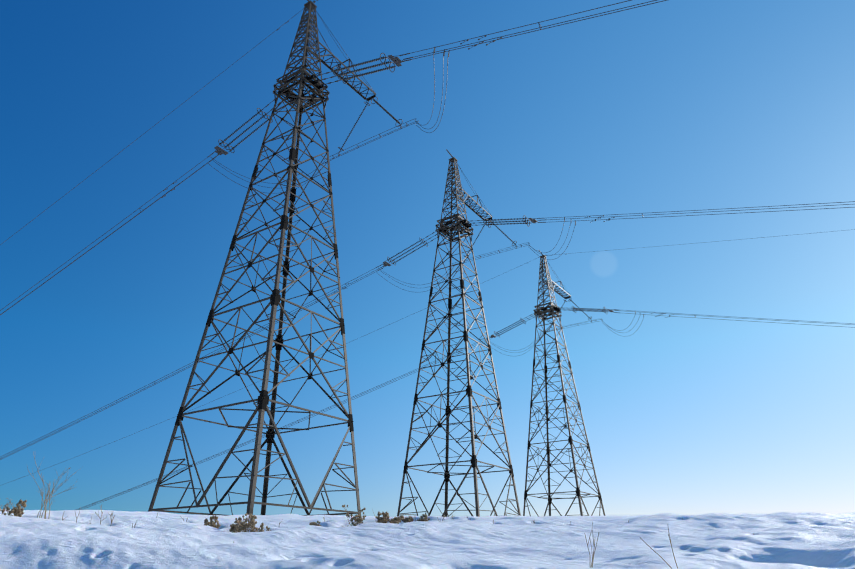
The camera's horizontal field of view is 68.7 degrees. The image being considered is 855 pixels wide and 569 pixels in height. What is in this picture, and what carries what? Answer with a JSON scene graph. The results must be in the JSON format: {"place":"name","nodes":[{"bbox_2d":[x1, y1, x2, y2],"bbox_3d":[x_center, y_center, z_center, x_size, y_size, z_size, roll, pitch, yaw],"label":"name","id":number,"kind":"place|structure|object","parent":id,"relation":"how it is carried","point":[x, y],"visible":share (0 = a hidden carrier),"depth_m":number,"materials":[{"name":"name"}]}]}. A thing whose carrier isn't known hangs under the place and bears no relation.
{"place":"outdoors","nodes":[
{"label":"outdoors","id":0,"kind":"place"},
{"bbox_2d":[252,11,311,479],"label":"tower step bolts","id":1,"kind":"object","parent":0,"point":[281,257],"visible":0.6,"depth_m":38.56,"materials":[{"name":"grey metal"}]},
{"bbox_2d":[316,11,373,91],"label":"tower stays","id":2,"kind":"object","parent":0,"point":[341,51],"visible":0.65,"depth_m":50.84,"materials":[{"name":"grey metal"}]},
{"bbox_2d":[0,509,854,568],"bbox_3d":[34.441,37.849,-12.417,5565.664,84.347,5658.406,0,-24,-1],"label":"snow ground","id":3,"kind":"structure","parent":0,"point":[29,539],"depth_m":9.08,"materials":[{"name":"white snow"}]},
{"bbox_2d":[1,499,26,516],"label":"shrub","id":4,"kind":"object","parent":3,"relation":"on","point":[17,510],"visible":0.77,"depth_m":10.89,"materials":[{"name":"brown plant"}]},
{"bbox_2d":[27,453,80,517],"bbox_3d":[-6.793,3.606,11.180,0.910,1.272,0.551,0,-24,0],"label":"dry plant twig","id":5,"kind":"object","parent":3,"relation":"on","point":[42,505],"visible":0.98,"depth_m":11.16,"materials":[{"name":"brown plant"}]},
{"bbox_2d":[41,476,67,518],"bbox_3d":[-6.605,3.783,10.939,0.440,0.846,0.296,21,-32,-39],"label":"dry plant","id":6,"kind":"object","parent":3,"relation":"on","point":[46,496],"visible":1,"depth_m":10.91,"materials":[{"name":"brown plant"}]},
{"bbox_2d":[95,505,114,524],"bbox_3d":[-5.590,4.029,10.835,0.339,0.496,0.216,-18,-30,34],"label":"dry plant twig","id":7,"kind":"object","parent":3,"relation":"on","point":[101,515],"visible":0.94,"depth_m":10.86,"materials":[{"name":"brown plant"}]},
{"bbox_2d":[204,515,220,528],"bbox_3d":[-4.033,4.512,11.721,0.346,0.391,0.310,8,-25,-18],"label":"shrub","id":8,"kind":"object","parent":3,"relation":"on","point":[211,523],"visible":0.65,"depth_m":11.69,"materials":[{"name":"brown plant"}]},
{"bbox_2d":[230,518,242,532],"bbox_3d":[-3.497,4.442,11.403,0.340,0.393,0.293,-22,-32,40],"label":"shrub","id":9,"kind":"object","parent":3,"relation":"on","point":[232,528],"visible":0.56,"depth_m":11.36,"materials":[{"name":"brown plant"}]},
{"bbox_2d":[235,513,263,531],"bbox_3d":[-3.132,4.287,10.987,0.523,0.554,0.590,3,-24,-7],"label":"shrub","id":10,"kind":"object","parent":3,"relation":"on","point":[251,523],"visible":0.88,"depth_m":10.99,"materials":[{"name":"brown plant"}]},
{"bbox_2d":[148,0,375,515],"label":"tower","id":11,"kind":"structure","parent":3,"relation":"on","point":[263,399],"depth_m":38.91,"materials":[{"name":"metal"}]},
{"bbox_2d":[220,1,399,150],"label":"insulators","id":12,"kind":"object","parent":11,"relation":"attached to","point":[341,74],"visible":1,"depth_m":47.59,"materials":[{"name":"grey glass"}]},
{"bbox_2d":[139,0,541,211],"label":"line hardware","id":13,"kind":"object","parent":11,"relation":"attached to","point":[397,61],"visible":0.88,"depth_m":44.68,"materials":[{"name":"grey metal"}]},
{"bbox_2d":[309,521,320,525],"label":"shrub","id":14,"kind":"object","parent":3,"relation":"on","point":[315,523],"visible":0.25,"depth_m":12.22,"materials":[{"name":"brown plant"}]},
{"bbox_2d":[0,0,666,314],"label":"conductors","id":15,"kind":"structure","parent":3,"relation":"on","point":[433,54],"depth_m":50.10,"materials":[{"name":"grey"}]},
{"bbox_2d":[342,504,365,525],"bbox_3d":[-1.479,4.688,12.531,0.528,0.580,0.396,1,-24,-3],"label":"shrub","id":16,"kind":"object","parent":3,"relation":"on","point":[360,519],"visible":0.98,"depth_m":12.51,"materials":[{"name":"brown plant"}]},
{"bbox_2d":[376,512,389,522],"bbox_3d":[-0.918,4.835,12.876,0.318,0.357,0.413,3,-24,-6],"label":"shrub","id":17,"kind":"object","parent":3,"relation":"on","point":[385,518],"visible":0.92,"depth_m":12.81,"materials":[{"name":"brown plant"}]},
{"bbox_2d":[389,515,402,523],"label":"shrub","id":18,"kind":"object","parent":3,"relation":"on","point":[394,520],"visible":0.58,"depth_m":12.21,"materials":[{"name":"brown plant"}]},
{"bbox_2d":[401,515,413,522],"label":"shrub","id":19,"kind":"object","parent":3,"relation":"on","point":[407,519],"visible":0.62,"depth_m":12.79,"materials":[{"name":"brown plant"}]},
{"bbox_2d":[416,514,429,520],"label":"shrub","id":20,"kind":"object","parent":3,"relation":"on","point":[424,519],"visible":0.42,"depth_m":12.74,"materials":[{"name":"brown plant"}]},
{"bbox_2d":[0,201,854,459],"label":"conductors","id":21,"kind":"structure","parent":3,"relation":"on","point":[436,286],"depth_m":69.43,"materials":[{"name":"grey"}]},
{"bbox_2d":[0,229,854,509],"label":"conductors","id":22,"kind":"object","parent":3,"relation":"on","point":[456,354],"visible":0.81,"depth_m":94.52,"materials":[{"name":"grey"}]},
{"bbox_2d":[397,149,520,516],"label":"tower","id":23,"kind":"structure","parent":3,"relation":"on","point":[447,230],"depth_m":58.84,"materials":[{"name":"metal"}]},
{"bbox_2d":[154,214,642,382],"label":"line hardware","id":24,"kind":"object","parent":23,"relation":"attached to","point":[532,220],"visible":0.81,"depth_m":63.49,"materials":[{"name":"grey metal"}]},
{"bbox_2d":[388,218,529,262],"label":"insulators","id":25,"kind":"object","parent":23,"relation":"attached to","point":[491,220],"visible":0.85,"depth_m":66.53,"materials":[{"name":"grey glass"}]},
{"bbox_2d":[523,250,605,516],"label":"tower","id":26,"kind":"structure","parent":3,"relation":"on","point":[541,312],"depth_m":80.85,"materials":[{"name":"metal"}]},
{"bbox_2d":[147,254,695,482],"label":"line hardware","id":27,"kind":"object","parent":26,"relation":"attached to","point":[609,310],"visible":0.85,"depth_m":87.06,"materials":[{"name":"grey metal"}]},
{"bbox_2d":[495,299,607,335],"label":"insulators","id":28,"kind":"object","parent":26,"relation":"attached to","point":[588,310],"visible":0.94,"depth_m":88.06,"materials":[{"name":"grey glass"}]},
{"bbox_2d":[585,523,598,567],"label":"dry plant stick","id":29,"kind":"object","parent":3,"relation":"on","point":[591,547],"visible":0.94,"depth_m":6.90,"materials":[{"name":"brown plant"}]},
{"bbox_2d":[647,529,677,568],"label":"dry plant stick","id":30,"kind":"object","parent":3,"relation":"on","point":[672,551],"visible":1,"depth_m":6.49,"materials":[{"name":"brown plant"}]},
{"bbox_2d":[0,0,854,516],"label":"sky","id":31,"kind":"structure","parent":0,"point":[683,106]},
{"bbox_2d":[446,181,477,495],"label":"tower step bolts","id":32,"kind":"object","parent":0,"point":[468,353],"visible":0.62,"depth_m":55.94,"materials":[{"name":"grey metal"}]},
{"bbox_2d":[458,165,491,215],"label":"tower stays","id":33,"kind":"object","parent":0,"point":[475,195],"visible":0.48,"depth_m":70.28,"materials":[{"name":"grey metal"}]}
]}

